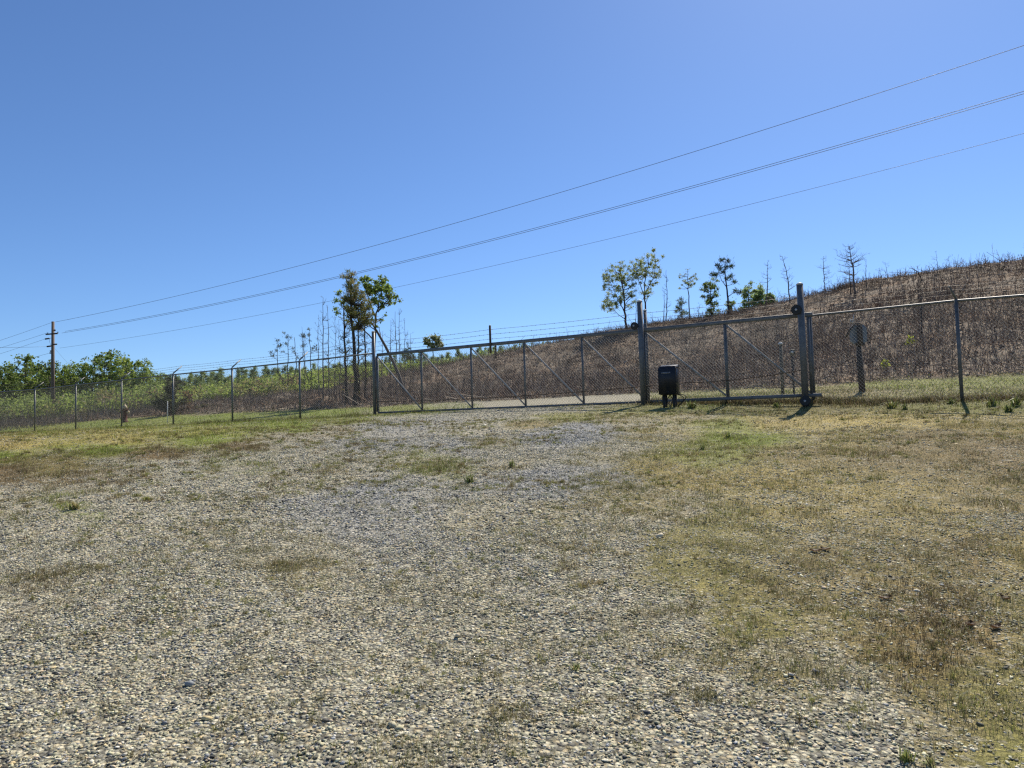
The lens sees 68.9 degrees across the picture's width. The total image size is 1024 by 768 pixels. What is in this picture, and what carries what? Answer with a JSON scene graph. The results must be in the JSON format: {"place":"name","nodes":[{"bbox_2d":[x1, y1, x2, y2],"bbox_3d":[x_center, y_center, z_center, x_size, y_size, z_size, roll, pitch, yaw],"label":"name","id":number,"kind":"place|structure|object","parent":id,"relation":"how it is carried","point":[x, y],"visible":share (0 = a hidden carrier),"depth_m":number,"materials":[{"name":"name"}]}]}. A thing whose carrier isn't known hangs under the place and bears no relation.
{"place":"outdoors","nodes":[
{"label":"outdoors","id":0,"kind":"place"},
{"bbox_2d":[0,261,1023,767],"bbox_3d":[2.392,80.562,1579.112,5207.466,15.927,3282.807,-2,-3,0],"label":"ground","id":1,"kind":"structure","parent":0,"point":[998,735],"depth_m":4.73,"materials":[{"name":"grey gravel"}]},
{"bbox_2d":[0,366,22,400],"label":"broadleaf tree","id":2,"kind":"object","parent":1,"relation":"on","point":[10,375],"visible":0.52,"depth_m":86.82,"materials":[{"name":"green plant"}]},
{"bbox_2d":[0,375,25,400],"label":"broadleaf tree","id":3,"kind":"object","parent":1,"relation":"on","point":[20,385],"visible":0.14,"depth_m":89.58,"materials":[{"name":"green plant"}]},
{"bbox_2d":[4,373,38,398],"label":"broadleaf tree","id":4,"kind":"object","parent":1,"relation":"on","point":[28,378],"visible":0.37,"depth_m":92.20,"materials":[{"name":"green plant"}]},
{"bbox_2d":[0,353,46,397],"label":"broadleaf tree","id":5,"kind":"object","parent":1,"relation":"on","point":[26,364],"visible":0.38,"depth_m":92.92,"materials":[{"name":"green plant"}]},
{"bbox_2d":[13,361,47,398],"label":"broadleaf tree","id":6,"kind":"object","parent":1,"relation":"on","point":[33,365],"visible":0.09,"depth_m":99.33,"materials":[{"name":"green plant"}]},
{"bbox_2d":[23,367,65,394],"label":"broadleaf tree","id":7,"kind":"object","parent":1,"relation":"on","point":[30,372],"visible":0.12,"depth_m":96.95,"materials":[{"name":"green plant"}]},
{"bbox_2d":[32,357,68,397],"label":"broadleaf tree","id":8,"kind":"object","parent":1,"relation":"on","point":[48,373],"visible":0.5,"depth_m":90.12,"materials":[{"name":"green plant"}]},
{"bbox_2d":[50,368,74,394],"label":"broadleaf tree","id":9,"kind":"object","parent":1,"relation":"on","point":[64,370],"visible":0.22,"depth_m":96.83,"materials":[{"name":"green plant"}]},
{"bbox_2d":[56,360,78,388],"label":"broadleaf tree","id":10,"kind":"object","parent":1,"relation":"on","point":[69,367],"visible":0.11,"depth_m":100.84,"materials":[{"name":"green plant"}]},
{"bbox_2d":[45,321,94,404],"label":"utility pole","id":11,"kind":"object","parent":1,"relation":"on","point":[52,344],"visible":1,"depth_m":70.25,"materials":[{"name":"brown wood"}]},
{"bbox_2d":[57,45,1023,321],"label":"power line","id":12,"kind":"object","parent":11,"relation":"attached to","point":[603,179],"visible":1,"depth_m":45.02,"materials":[{"name":"metal"}]},
{"bbox_2d":[63,133,1023,347],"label":"power line","id":13,"kind":"object","parent":11,"relation":"attached to","point":[610,238],"visible":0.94,"depth_m":43.98,"materials":[{"name":"metal"}]},
{"bbox_2d":[64,93,1023,332],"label":"power line","id":14,"kind":"object","parent":11,"relation":"attached to","point":[601,212],"visible":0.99,"depth_m":44.19,"materials":[{"name":"metal"}]},
{"bbox_2d":[69,91,1023,330],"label":"power line","id":15,"kind":"object","parent":11,"relation":"attached to","point":[601,210],"visible":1,"depth_m":44.68,"materials":[{"name":"metal"}]},
{"bbox_2d":[65,376,85,396],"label":"broadleaf tree","id":16,"kind":"object","parent":1,"relation":"on","point":[75,380],"visible":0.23,"depth_m":93.53,"materials":[{"name":"green plant"}]},
{"bbox_2d":[60,363,93,393],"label":"broadleaf tree","id":17,"kind":"object","parent":1,"relation":"on","point":[72,374],"visible":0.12,"depth_m":97.12,"materials":[{"name":"green plant"}]},
{"bbox_2d":[63,501,95,509],"bbox_3d":[-4.514,1.245,7.699,0.425,0.105,0.244,-2,-3,0],"label":"weed","id":18,"kind":"object","parent":1,"relation":"on","point":[75,505],"visible":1,"depth_m":7.68,"materials":[{"name":"green plant"}]},
{"bbox_2d":[72,356,107,395],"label":"broadleaf tree","id":19,"kind":"object","parent":1,"relation":"on","point":[94,361],"visible":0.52,"depth_m":92.83,"materials":[{"name":"green plant"}]},
{"bbox_2d":[79,377,102,395],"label":"broadleaf tree","id":20,"kind":"object","parent":1,"relation":"on","point":[96,386],"visible":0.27,"depth_m":92.41,"materials":[{"name":"green plant"}]},
{"bbox_2d":[88,351,121,386],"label":"broadleaf tree","id":21,"kind":"object","parent":1,"relation":"on","point":[101,355],"visible":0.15,"depth_m":99.21,"materials":[{"name":"green plant"}]},
{"bbox_2d":[94,373,118,392],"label":"broadleaf tree","id":22,"kind":"object","parent":1,"relation":"on","point":[106,385],"visible":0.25,"depth_m":96.23,"materials":[{"name":"green plant"}]},
{"bbox_2d":[95,349,138,386],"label":"broadleaf tree","id":23,"kind":"object","parent":1,"relation":"on","point":[109,355],"visible":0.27,"depth_m":96.86,"materials":[{"name":"green plant"}]},
{"bbox_2d":[105,355,141,390],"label":"broadleaf tree","id":24,"kind":"object","parent":1,"relation":"on","point":[121,370],"visible":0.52,"depth_m":89.51,"materials":[{"name":"green plant"}]},
{"bbox_2d":[120,405,129,421],"bbox_3d":[-19.200,1.466,37.023,0.410,0.976,0.410,0,-4,-34],"label":"fire hydrant","id":25,"kind":"object","parent":1,"relation":"on","point":[125,413],"visible":0.67,"depth_m":36.94,"materials":[{"name":"grey metal"}]},
{"bbox_2d":[124,360,145,387],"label":"broadleaf tree","id":26,"kind":"object","parent":1,"relation":"on","point":[134,364],"visible":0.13,"depth_m":94.22,"materials":[{"name":"green plant"}]},
{"bbox_2d":[128,357,154,389],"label":"broadleaf tree","id":27,"kind":"object","parent":1,"relation":"on","point":[142,373],"visible":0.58,"depth_m":86.33,"materials":[{"name":"green plant"}]},
{"bbox_2d":[148,375,186,414],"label":"cedar tree","id":28,"kind":"object","parent":1,"relation":"on","point":[163,405],"visible":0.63,"depth_m":39.78,"materials":[{"name":"green plant"}]},
{"bbox_2d":[176,390,195,413],"bbox_3d":[-17.968,1.067,41.067,1.035,1.536,0.883,-2,-3,0],"label":"brown shrub","id":29,"kind":"object","parent":1,"relation":"on","point":[185,409],"visible":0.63,"depth_m":40.96,"materials":[{"name":"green plant"}]},
{"bbox_2d":[0,331,376,431],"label":"chain link fence","id":30,"kind":"object","parent":1,"relation":"on","point":[373,370],"visible":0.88,"depth_m":28.32,"materials":[{"name":"metal"}]},
{"bbox_2d":[185,680,194,685],"bbox_3d":[-1.552,1.442,3.592,0.050,0.027,0.032,-2,-3,9],"label":"stone","id":31,"kind":"object","parent":1,"relation":"on","point":[189,683],"visible":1,"depth_m":3.58,"materials":[{"name":"grey stone"}]},
{"bbox_2d":[185,375,194,388],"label":"young pine","id":32,"kind":"object","parent":1,"relation":"on","point":[189,380],"visible":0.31,"depth_m":68.61,"materials":[{"name":"green plant"}]},
{"bbox_2d":[197,370,206,386],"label":"young pine","id":33,"kind":"object","parent":1,"relation":"on","point":[201,378],"visible":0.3,"depth_m":68.72,"materials":[{"name":"green plant"}]},
{"bbox_2d":[0,375,406,430],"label":"brown scrub","id":34,"kind":"object","parent":1,"relation":"on","point":[95,410],"visible":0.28,"depth_m":45.18,"materials":[{"name":"plant"}]},
{"bbox_2d":[201,715,212,719],"bbox_3d":[-1.337,1.465,3.275,0.044,0.022,0.035,-3,-3,15],"label":"stone","id":35,"kind":"object","parent":1,"relation":"on","point":[204,717],"visible":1,"depth_m":3.26,"materials":[{"name":"beige stone"}]},
{"bbox_2d":[213,372,220,384],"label":"young pine","id":36,"kind":"object","parent":1,"relation":"on","point":[218,377],"visible":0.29,"depth_m":65.56,"materials":[{"name":"green plant"}]},
{"bbox_2d":[0,340,556,421],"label":"undergrowth","id":37,"kind":"object","parent":1,"relation":"on","point":[193,387],"visible":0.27,"depth_m":54.61,"materials":[{"name":"green plant"}]},
{"bbox_2d":[268,330,299,385],"bbox_3d":[-17.099,-1.576,56.142,2.636,4.917,0.935,-2,-3,0],"label":"sparse pine","id":38,"kind":"object","parent":1,"relation":"on","point":[286,343],"visible":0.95,"depth_m":56.14,"materials":[{"name":"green plant"}]},
{"bbox_2d":[299,327,317,390],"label":"sparse pine","id":39,"kind":"object","parent":1,"relation":"on","point":[311,348],"visible":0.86,"depth_m":54.21,"materials":[{"name":"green plant"}]},
{"bbox_2d":[313,315,322,394],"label":"bare sapling","id":40,"kind":"object","parent":1,"relation":"on","point":[318,357],"visible":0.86,"depth_m":46.07,"materials":[{"name":"brown plant"}]},
{"bbox_2d":[311,296,332,397],"bbox_3d":[-11.195,-2.179,44.164,1.508,6.278,0.994,-1,-3,-14],"label":"bare sapling","id":41,"kind":"object","parent":1,"relation":"on","point":[323,352],"visible":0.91,"depth_m":44.09,"materials":[{"name":"brown plant"}]},
{"bbox_2d":[322,306,333,399],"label":"bare sapling","id":42,"kind":"object","parent":1,"relation":"on","point":[328,356],"visible":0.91,"depth_m":44.09,"materials":[{"name":"brown plant"}]},
{"bbox_2d":[330,315,338,397],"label":"bare sapling","id":43,"kind":"object","parent":1,"relation":"on","point":[335,358],"visible":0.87,"depth_m":44.10,"materials":[{"name":"brown plant"}]},
{"bbox_2d":[325,364,348,403],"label":"bare sapling","id":44,"kind":"object","parent":1,"relation":"on","point":[339,368],"visible":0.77,"depth_m":41.00,"materials":[{"name":"brown plant"}]},
{"bbox_2d":[334,325,343,394],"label":"bare sapling","id":45,"kind":"object","parent":1,"relation":"on","point":[339,362],"visible":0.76,"depth_m":43.12,"materials":[{"name":"brown plant"}]},
{"bbox_2d":[332,307,351,403],"bbox_3d":[-8.936,-1.402,39.170,1.212,5.334,1.451,1,-4,-41],"label":"dead pine","id":46,"kind":"object","parent":1,"relation":"on","point":[344,323],"visible":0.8,"depth_m":39.04,"materials":[{"name":"brown plant"}]},
{"bbox_2d":[336,361,352,402],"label":"bare sapling","id":47,"kind":"object","parent":1,"relation":"on","point":[343,383],"visible":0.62,"depth_m":40.07,"materials":[{"name":"brown plant"}]},
{"bbox_2d":[338,374,352,404],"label":"bare sapling","id":48,"kind":"object","parent":1,"relation":"on","point":[347,391],"visible":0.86,"depth_m":38.05,"materials":[{"name":"brown plant"}]},
{"bbox_2d":[339,268,379,406],"bbox_3d":[-7.817,-2.360,38.194,2.109,7.199,1.924,-2,-3,0],"label":"brown pine","id":49,"kind":"object","parent":1,"relation":"on","point":[353,310],"visible":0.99,"depth_m":38.07,"materials":[{"name":"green plant"}]},
{"bbox_2d":[354,299,371,401],"bbox_3d":[-8.126,-1.700,40.148,1.195,5.829,1.097,-2,-3,0],"label":"dead pine","id":50,"kind":"object","parent":1,"relation":"on","point":[358,352],"visible":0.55,"depth_m":40.02,"materials":[{"name":"brown plant"}]},
{"bbox_2d":[350,370,379,401],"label":"bare sapling","id":51,"kind":"object","parent":1,"relation":"on","point":[364,382],"visible":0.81,"depth_m":39.05,"materials":[{"name":"brown plant"}]},
{"bbox_2d":[359,325,371,397],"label":"dead pine","id":52,"kind":"object","parent":1,"relation":"on","point":[364,334],"visible":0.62,"depth_m":41.02,"materials":[{"name":"brown wood"}]},
{"bbox_2d":[331,275,402,394],"bbox_3d":[-8.267,-2.631,42.252,4.142,7.355,2.264,-2,-3,0],"label":"broadleaf tree","id":53,"kind":"object","parent":1,"relation":"on","point":[377,288],"visible":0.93,"depth_m":42.15,"materials":[{"name":"green plant"}]},
{"bbox_2d":[367,339,380,394],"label":"bare sapling","id":54,"kind":"object","parent":1,"relation":"on","point":[371,368],"visible":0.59,"depth_m":41.02,"materials":[{"name":"brown plant"}]},
{"bbox_2d":[377,334,387,390],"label":"bare sapling","id":55,"kind":"object","parent":1,"relation":"on","point":[381,360],"visible":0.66,"depth_m":44.14,"materials":[{"name":"brown plant"}]},
{"bbox_2d":[370,325,405,396],"bbox_3d":[-7.160,-1.387,42.143,2.517,4.802,0.243,-2,-3,0],"label":"leaning snag","id":56,"kind":"object","parent":1,"relation":"on","point":[391,358],"visible":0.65,"depth_m":42.07,"materials":[{"name":"brown plant"}]},
{"bbox_2d":[384,322,392,386],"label":"bare sapling","id":57,"kind":"object","parent":1,"relation":"on","point":[390,342],"visible":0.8,"depth_m":45.10,"materials":[{"name":"brown plant"}]},
{"bbox_2d":[388,721,396,727],"bbox_3d":[-0.503,1.433,3.146,0.040,0.022,0.040,-3,-3,19],"label":"stone","id":58,"kind":"object","parent":1,"relation":"on","point":[394,725],"visible":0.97,"depth_m":3.13,"materials":[{"name":"white stone"}]},
{"bbox_2d":[391,319,402,390],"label":"bare sapling","id":59,"kind":"object","parent":1,"relation":"on","point":[396,351],"visible":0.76,"depth_m":46.16,"materials":[{"name":"brown plant"}]},
{"bbox_2d":[392,310,402,388],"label":"bare sapling","id":60,"kind":"object","parent":1,"relation":"on","point":[399,343],"visible":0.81,"depth_m":47.15,"materials":[{"name":"brown plant"}]},
{"bbox_2d":[400,320,409,387],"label":"bare sapling","id":61,"kind":"object","parent":1,"relation":"on","point":[404,356],"visible":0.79,"depth_m":47.12,"materials":[{"name":"brown plant"}]},
{"bbox_2d":[401,342,415,364],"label":"young pine","id":62,"kind":"object","parent":1,"relation":"on","point":[406,357],"visible":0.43,"depth_m":84.02,"materials":[{"name":"green plant"}]},
{"bbox_2d":[423,333,443,357],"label":"round tree","id":63,"kind":"object","parent":1,"relation":"on","point":[438,344],"visible":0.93,"depth_m":91.73,"materials":[{"name":"green plant"}]},
{"bbox_2d":[459,473,480,482],"bbox_3d":[-0.470,1.077,8.586,0.277,0.135,0.280,-1,-3,-13],"label":"weed","id":64,"kind":"object","parent":1,"relation":"on","point":[469,479],"visible":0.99,"depth_m":8.63,"materials":[{"name":"green plant"}]},
{"bbox_2d":[0,372,1023,767],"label":"grass","id":65,"kind":"structure","parent":1,"relation":"on","point":[416,468],"depth_m":6.15,"materials":[{"name":"green plant"}]},
{"bbox_2d":[4,245,1023,423],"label":"dead brush","id":66,"kind":"object","parent":1,"relation":"on","point":[617,380],"visible":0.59,"depth_m":37.58,"materials":[{"name":"brown plant"}]},
{"bbox_2d":[5,252,1023,424],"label":"logging slash","id":67,"kind":"object","parent":1,"relation":"on","point":[752,315],"visible":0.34,"depth_m":41.41,"materials":[{"name":"brown plant"}]},
{"bbox_2d":[569,662,579,670],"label":"weed","id":68,"kind":"object","parent":1,"relation":"on","point":[575,666],"visible":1,"depth_m":3.64,"materials":[{"name":"green plant"}]},
{"bbox_2d":[375,296,821,413],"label":"sliding gate","id":69,"kind":"structure","parent":1,"relation":"on","point":[662,328],"depth_m":20.17,"materials":[{"name":"metal"}]},
{"bbox_2d":[600,260,638,329],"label":"oak tree","id":70,"kind":"object","parent":1,"relation":"on","point":[622,280],"visible":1,"depth_m":67.95,"materials":[{"name":"green plant"}]},
{"bbox_2d":[630,300,645,404],"bbox_3d":[3.273,-0.776,19.347,0.338,2.841,0.174,-1,-3,-12],"label":"gate roller post","id":71,"kind":"object","parent":1,"relation":"on","point":[635,325],"visible":0.97,"depth_m":19.33,"materials":[{"name":"metal"}]},
{"bbox_2d":[625,247,664,325],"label":"oak tree","id":72,"kind":"object","parent":1,"relation":"on","point":[645,270],"visible":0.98,"depth_m":69.08,"materials":[{"name":"green plant"}]},
{"bbox_2d":[658,364,685,407],"bbox_3d":[3.920,0.091,18.165,0.621,1.145,0.384,-3,-3,27],"label":"gate operator","id":73,"kind":"object","parent":1,"relation":"on","point":[668,379],"visible":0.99,"depth_m":18.08,"materials":[{"name":"black plastic"}]},
{"bbox_2d":[671,296,688,319],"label":"young pine","id":74,"kind":"object","parent":1,"relation":"on","point":[681,304],"visible":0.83,"depth_m":66.81,"materials":[{"name":"green plant"}]},
{"bbox_2d":[678,269,698,318],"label":"thin tree","id":75,"kind":"object","parent":1,"relation":"on","point":[688,282],"visible":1,"depth_m":65.04,"materials":[{"name":"green plant"}]},
{"bbox_2d":[682,400,698,408],"bbox_3d":[4.194,0.468,17.542,0.633,0.238,0.634,-3,-3,17],"label":"weed","id":76,"kind":"object","parent":1,"relation":"on","point":[692,405],"visible":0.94,"depth_m":17.57,"materials":[{"name":"green plant"}]},
{"bbox_2d":[699,277,720,317],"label":"narrow tree","id":77,"kind":"object","parent":1,"relation":"on","point":[708,285],"visible":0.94,"depth_m":62.84,"materials":[{"name":"green plant"}]},
{"bbox_2d":[709,256,744,313],"bbox_3d":[17.648,-8.003,61.240,2.975,5.262,1.510,-2,-3,0],"label":"pine tree","id":78,"kind":"object","parent":1,"relation":"on","point":[723,271],"visible":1,"depth_m":61.10,"materials":[{"name":"green plant"}]},
{"bbox_2d":[723,431,731,438],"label":"weed","id":79,"kind":"object","parent":1,"relation":"on","point":[727,435],"visible":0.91,"depth_m":12.00,"materials":[{"name":"green plant"}]},
{"bbox_2d":[724,297,735,311],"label":"leafy bush","id":80,"kind":"object","parent":1,"relation":"on","point":[733,302],"visible":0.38,"depth_m":65.85,"materials":[{"name":"green plant"}]},
{"bbox_2d":[737,281,756,310],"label":"young tree","id":81,"kind":"object","parent":1,"relation":"on","point":[745,295],"visible":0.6,"depth_m":62.82,"materials":[{"name":"green plant"}]},
{"bbox_2d":[750,283,766,306],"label":"young tree","id":82,"kind":"object","parent":1,"relation":"on","point":[760,294],"visible":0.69,"depth_m":61.76,"materials":[{"name":"green plant"}]},
{"bbox_2d":[758,261,771,306],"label":"bare sapling","id":83,"kind":"object","parent":1,"relation":"on","point":[767,289],"visible":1,"depth_m":58.10,"materials":[{"name":"brown plant"}]},
{"bbox_2d":[762,292,780,304],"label":"young tree","id":84,"kind":"object","parent":1,"relation":"on","point":[770,295],"visible":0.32,"depth_m":60.75,"materials":[{"name":"green plant"}]},
{"bbox_2d":[778,342,784,393],"bbox_3d":[7.418,-0.413,20.537,0.130,1.491,0.130,-2,-3,0],"label":"marker post","id":85,"kind":"object","parent":1,"relation":"on","point":[781,366],"visible":0.75,"depth_m":20.51,"materials":[{"name":"grey metal"}]},
{"bbox_2d":[781,256,794,301],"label":"bare sapling","id":86,"kind":"object","parent":1,"relation":"on","point":[788,281],"visible":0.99,"depth_m":52.08,"materials":[{"name":"brown plant"}]},
{"bbox_2d":[789,349,795,393],"bbox_3d":[7.285,-0.257,19.319,0.133,1.282,0.140,-2,-3,0],"label":"reader pedestal","id":87,"kind":"object","parent":1,"relation":"on","point":[791,353],"visible":0.69,"depth_m":19.31,"materials":[{"name":"grey metal"}]},
{"bbox_2d":[791,282,810,406],"bbox_3d":[6.645,-0.877,17.219,0.330,2.979,0.303,-2,-3,0],"label":"gate roller post","id":88,"kind":"object","parent":1,"relation":"on","point":[798,310],"visible":1,"depth_m":17.23,"materials":[{"name":"metal"}]},
{"bbox_2d":[818,256,833,293],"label":"bare sapling","id":89,"kind":"object","parent":1,"relation":"on","point":[823,268],"visible":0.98,"depth_m":50.11,"materials":[{"name":"brown plant"}]},
{"bbox_2d":[643,279,1023,402],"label":"chain link fence","id":90,"kind":"object","parent":1,"relation":"on","point":[956,301],"visible":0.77,"depth_m":16.52,"materials":[{"name":"metal"}]},
{"bbox_2d":[834,244,868,294],"bbox_3d":[20.924,-7.092,46.165,2.009,3.360,1.697,-1,-3,-13],"label":"bare sapling","id":91,"kind":"object","parent":1,"relation":"on","point":[852,263],"visible":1,"depth_m":46.10,"materials":[{"name":"brown plant"}]},
{"bbox_2d":[845,315,866,391],"bbox_3d":[9.039,-0.753,19.562,0.559,2.141,0.241,0,-3,-22],"label":"keypad stand","id":92,"kind":"object","parent":1,"relation":"on","point":[861,342],"visible":0.83,"depth_m":19.58,"materials":[{"name":"grey metal"}]},
{"bbox_2d":[881,402,897,408],"bbox_3d":[7.826,0.404,15.355,0.568,0.222,0.556,-1,-3,-19],"label":"weed","id":93,"kind":"object","parent":1,"relation":"on","point":[892,404],"visible":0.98,"depth_m":15.36,"materials":[{"name":"green plant"}]},
{"bbox_2d":[880,745,926,763],"bbox_3d":[1.445,1.378,2.784,0.191,0.063,0.115,-2,-3,0],"label":"weed","id":94,"kind":"object","parent":1,"relation":"on","point":[906,756],"visible":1,"depth_m":2.77,"materials":[{"name":"green plant"}]},
{"bbox_2d":[909,268,921,335],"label":"bent sapling","id":95,"kind":"object","parent":1,"relation":"on","point":[920,296],"visible":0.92,"depth_m":32.10,"materials":[{"name":"brown plant"}]},
{"bbox_2d":[919,756,937,767],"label":"weed","id":96,"kind":"object","parent":1,"relation":"on","point":[930,762],"visible":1,"depth_m":2.74,"materials":[{"name":"green plant"}]},
{"bbox_2d":[986,395,999,406],"bbox_3d":[8.884,0.304,13.901,0.398,0.258,0.350,-2,-3,0],"label":"weed","id":97,"kind":"object","parent":1,"relation":"on","point":[992,402],"visible":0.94,"depth_m":13.89,"materials":[{"name":"green plant"}]},
{"bbox_2d":[990,623,1002,627],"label":"dead leaf","id":98,"kind":"object","parent":1,"relation":"on","point":[997,625],"visible":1,"depth_m":3.95,"materials":[{"name":"brown plant"}]},
{"bbox_2d":[985,402,1015,411],"bbox_3d":[8.679,0.413,13.200,0.676,0.185,0.216,-4,-4,36],"label":"weed","id":99,"kind":"object","parent":1,"relation":"on","point":[1007,409],"visible":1,"depth_m":13.16,"materials":[{"name":"green plant"}]},
{"bbox_2d":[1007,396,1023,406],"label":"weed","id":100,"kind":"object","parent":1,"relation":"on","point":[1016,401],"visible":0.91,"depth_m":13.62,"materials":[{"name":"green plant"}]},
{"bbox_2d":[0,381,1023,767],"bbox_3d":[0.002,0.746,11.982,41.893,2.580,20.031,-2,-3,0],"label":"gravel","id":101,"kind":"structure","parent":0,"point":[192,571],"depth_m":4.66,"materials":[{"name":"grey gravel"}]},
{"bbox_2d":[0,370,1023,433],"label":"rough grass","id":102,"kind":"structure","parent":0,"point":[850,401],"depth_m":19.18,"materials":[{"name":"green plant"}]},
{"bbox_2d":[0,0,1023,389],"label":"sky","id":103,"kind":"structure","parent":0,"point":[151,150],"materials":[{"name":"blue"}]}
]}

